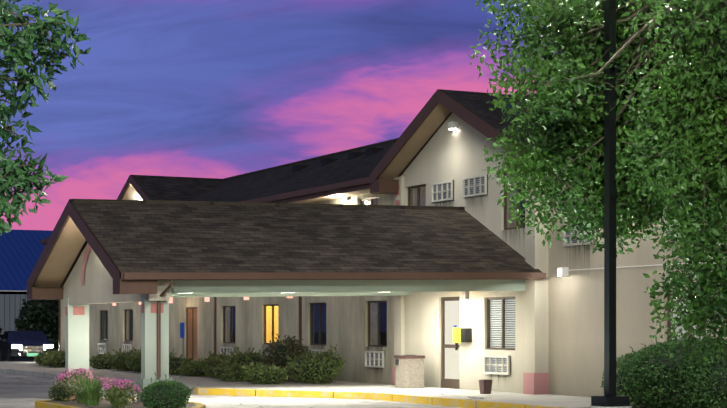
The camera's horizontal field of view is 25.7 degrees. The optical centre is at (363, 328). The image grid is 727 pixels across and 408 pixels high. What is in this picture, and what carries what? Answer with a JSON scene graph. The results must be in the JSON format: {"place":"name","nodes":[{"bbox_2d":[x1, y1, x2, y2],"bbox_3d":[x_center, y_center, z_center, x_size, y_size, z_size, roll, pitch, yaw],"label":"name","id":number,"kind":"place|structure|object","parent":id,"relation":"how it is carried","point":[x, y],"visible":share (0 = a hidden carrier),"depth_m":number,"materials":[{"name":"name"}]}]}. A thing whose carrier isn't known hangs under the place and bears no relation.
{"place":"outdoors","nodes":[
{"label":"outdoors","id":0,"kind":"place"},
{"bbox_2d":[6,357,33,360],"bbox_3d":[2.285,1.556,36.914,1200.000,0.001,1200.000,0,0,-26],"label":"ground","id":1,"kind":"structure","parent":0,"point":[24,359],"depth_m":80.24,"materials":[{"name":"grey asphalt"}]},
{"bbox_2d":[0,229,52,339],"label":"building","id":2,"kind":"structure","parent":1,"relation":"on","point":[21,251],"depth_m":94.45,"materials":[{"name":"blue metal"}]},
{"bbox_2d":[14,299,38,330],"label":"tree","id":3,"kind":"object","parent":1,"relation":"on","point":[29,302],"depth_m":82.93,"materials":[{"name":"green plant"}]},
{"bbox_2d":[16,300,58,358],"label":"tree","id":4,"kind":"object","parent":1,"relation":"on","point":[42,315],"visible":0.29,"depth_m":75.87,"materials":[{"name":"green plant"}]},
{"bbox_2d":[40,85,726,396],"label":"motel building","id":5,"kind":"structure","parent":1,"relation":"on","point":[544,336],"depth_m":37.86,"materials":[{"name":"paint"}]},
{"bbox_2d":[0,373,460,407],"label":"drive pavement","id":6,"kind":"structure","parent":0,"point":[20,391],"depth_m":34.44,"materials":[{"name":"concrete"}]},
{"bbox_2d":[0,331,53,360],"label":"parked sedan","id":7,"kind":"object","parent":6,"relation":"on","point":[21,344],"visible":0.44,"depth_m":70.02,"materials":[{"name":"black paint"}]},
{"bbox_2d":[0,0,90,234],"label":"tree","id":8,"kind":"object","parent":6,"relation":"on","point":[15,176],"visible":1,"depth_m":10.22,"materials":[{"name":"green plant"}]},
{"bbox_2d":[0,361,197,393],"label":"bed kerb","id":9,"kind":"structure","parent":6,"relation":"on","point":[29,373],"depth_m":52.01,"materials":[{"name":"grey concrete"}]},
{"bbox_2d":[0,362,390,387],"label":"driveway","id":10,"kind":"structure","parent":9,"relation":"in","point":[201,381],"depth_m":45.12,"materials":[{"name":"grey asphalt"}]},
{"bbox_2d":[33,349,64,365],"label":"bush","id":11,"kind":"object","parent":10,"relation":"on","point":[39,356],"visible":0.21,"depth_m":60.45,"materials":[{"name":"green plant"}]},
{"bbox_2d":[41,351,64,367],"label":"bush","id":12,"kind":"object","parent":10,"relation":"on","point":[59,362],"visible":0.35,"depth_m":58.21,"materials":[{"name":"green plant"}]},
{"bbox_2d":[89,352,118,368],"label":"bush","id":13,"kind":"object","parent":10,"relation":"on","point":[99,361],"visible":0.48,"depth_m":55.75,"materials":[{"name":"green plant"}]},
{"bbox_2d":[108,348,139,370],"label":"bush","id":14,"kind":"object","parent":10,"relation":"on","point":[118,360],"visible":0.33,"depth_m":53.62,"materials":[{"name":"green plant"}]},
{"bbox_2d":[125,347,177,372],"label":"bush","id":15,"kind":"object","parent":10,"relation":"on","point":[133,361],"visible":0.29,"depth_m":51.59,"materials":[{"name":"green plant"}]},
{"bbox_2d":[180,323,184,357],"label":"accessible sign","id":16,"kind":"object","parent":10,"relation":"on","point":[182,330],"visible":0.77,"depth_m":51.73,"materials":[{"name":"blue metal"}]},
{"bbox_2d":[169,353,201,374],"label":"bush","id":17,"kind":"object","parent":10,"relation":"on","point":[175,363],"visible":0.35,"depth_m":49.05,"materials":[{"name":"green plant"}]},
{"bbox_2d":[177,358,212,376],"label":"bush","id":18,"kind":"object","parent":10,"relation":"on","point":[194,369],"visible":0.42,"depth_m":47.53,"materials":[{"name":"green plant"}]},
{"bbox_2d":[198,349,237,377],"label":"bush","id":19,"kind":"object","parent":10,"relation":"on","point":[210,359],"visible":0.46,"depth_m":45.98,"materials":[{"name":"green plant"}]},
{"bbox_2d":[210,359,249,381],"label":"bush","id":20,"kind":"object","parent":10,"relation":"on","point":[231,373],"visible":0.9,"depth_m":42.94,"materials":[{"name":"green plant"}]},
{"bbox_2d":[225,346,267,366],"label":"bush","id":21,"kind":"object","parent":10,"relation":"on","point":[245,357],"visible":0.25,"depth_m":44.10,"materials":[{"name":"green plant"}]},
{"bbox_2d":[241,360,288,383],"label":"bush","id":22,"kind":"object","parent":10,"relation":"on","point":[257,373],"visible":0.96,"depth_m":40.86,"materials":[{"name":"green plant"}]},
{"bbox_2d":[261,334,307,380],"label":"bush","id":23,"kind":"object","parent":10,"relation":"on","point":[279,351],"visible":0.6,"depth_m":42.87,"materials":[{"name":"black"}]},
{"bbox_2d":[286,345,345,383],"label":"bush","id":24,"kind":"object","parent":10,"relation":"on","point":[323,367],"visible":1,"depth_m":41.20,"materials":[{"name":"green plant"}]},
{"bbox_2d":[35,398,205,407],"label":"island kerb","id":25,"kind":"structure","parent":6,"relation":"on","point":[41,404],"depth_m":29.80,"materials":[{"name":"yellow concrete"}]},
{"bbox_2d":[46,399,194,407],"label":"island soil","id":26,"kind":"structure","parent":25,"relation":"in","point":[103,403],"depth_m":29.76,"materials":[{"name":"brown soil"}]},
{"bbox_2d":[48,377,72,400],"bbox_3d":[-5.910,1.200,31.176,0.524,0.538,0.603,0,0,4],"label":"low shrub","id":27,"kind":"object","parent":26,"relation":"on","point":[58,394],"visible":0.79,"depth_m":31.02,"materials":[{"name":"green plant"}]},
{"bbox_2d":[54,368,102,400],"bbox_3d":[-5.595,1.097,31.307,0.936,0.689,0.899,0,0,-26],"label":"phlox plant","id":28,"kind":"object","parent":26,"relation":"on","point":[73,372],"visible":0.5,"depth_m":31.20,"materials":[{"name":"pink plant"}]},
{"bbox_2d":[52,368,110,402],"bbox_3d":[-5.307,1.069,30.398,1.534,0.714,1.496,0,0,31],"label":"flowering plant","id":29,"kind":"object","parent":26,"relation":"on","point":[80,398],"visible":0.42,"depth_m":30.27,"materials":[{"name":"green plant"}]},
{"bbox_2d":[59,375,114,405],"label":"ornamental grass","id":30,"kind":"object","parent":26,"relation":"on","point":[91,397],"depth_m":29.31,"materials":[{"name":"green plant"}]},
{"bbox_2d":[100,377,121,399],"bbox_3d":[-5.030,1.196,31.625,0.646,0.511,0.672,0,0,13],"label":"phlox plant","id":31,"kind":"object","parent":26,"relation":"on","point":[104,380],"visible":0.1,"depth_m":31.56,"materials":[{"name":"pink plant"}]},
{"bbox_2d":[89,383,141,406],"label":"daylily plant","id":32,"kind":"object","parent":26,"relation":"on","point":[124,393],"visible":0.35,"depth_m":28.73,"materials":[{"name":"green plant"}]},
{"bbox_2d":[103,378,140,407],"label":"phlox plant","id":33,"kind":"object","parent":26,"relation":"on","point":[121,385],"visible":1,"depth_m":28.11,"materials":[{"name":"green plant"}]},
{"bbox_2d":[136,372,195,407],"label":"boxwood shrub","id":34,"kind":"object","parent":26,"relation":"on","point":[169,394],"visible":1,"depth_m":25.97,"materials":[{"name":"green plant"}]},
{"bbox_2d":[27,199,545,402],"bbox_3d":[-1.886,-0.626,34.859,9.300,4.365,7.120,0,0,-26],"label":"entrance canopy","id":35,"kind":"object","parent":6,"relation":"on","point":[152,256],"visible":0.98,"depth_m":33.04,"materials":[{"name":"brown"}]},
{"bbox_2d":[194,388,564,407],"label":"curb","id":36,"kind":"structure","parent":6,"relation":"on","point":[451,402],"depth_m":34.96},
{"bbox_2d":[468,0,726,367],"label":"tree","id":37,"kind":"object","parent":6,"relation":"on","point":[671,136],"visible":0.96,"depth_m":16.17,"materials":[{"name":"green plant"}]},
{"bbox_2d":[0,0,721,230],"label":"sky","id":38,"kind":"structure","parent":0,"point":[220,89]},
{"bbox_2d":[221,385,634,407],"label":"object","id":39,"kind":"structure","parent":0,"point":[554,400],"depth_m":34.03,"materials":[{"name":"concrete"}]},
{"bbox_2d":[394,355,424,388],"bbox_3d":[1.089,1.014,37.752,0.545,0.785,0.540,0,0,-26],"label":"trash receptacle","id":40,"kind":"object","parent":39,"relation":"on","point":[409,371],"visible":1,"depth_m":37.55,"materials":[{"name":"grey"}]},
{"bbox_2d":[479,379,491,393],"bbox_3d":[2.623,1.252,34.327,0.220,0.308,0.220,0,0,-26],"label":"ash bin","id":41,"kind":"object","parent":39,"relation":"on","point":[485,386],"visible":1,"depth_m":34.25,"materials":[{"name":"brown metal"}]},
{"bbox_2d":[589,0,631,407],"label":"parking light pole","id":42,"kind":"object","parent":39,"relation":"on","point":[609,399],"visible":1,"depth_m":16.40,"materials":[{"name":"metal"}]},
{"label":"bush bed mulch","id":43,"kind":"object","parent":39,"relation":"on","visible":0},
{"bbox_2d":[601,335,726,407],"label":"shrub","id":44,"kind":"object","parent":43,"relation":"on","point":[654,376],"visible":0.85,"depth_m":25.97,"materials":[{"name":"green plant"}]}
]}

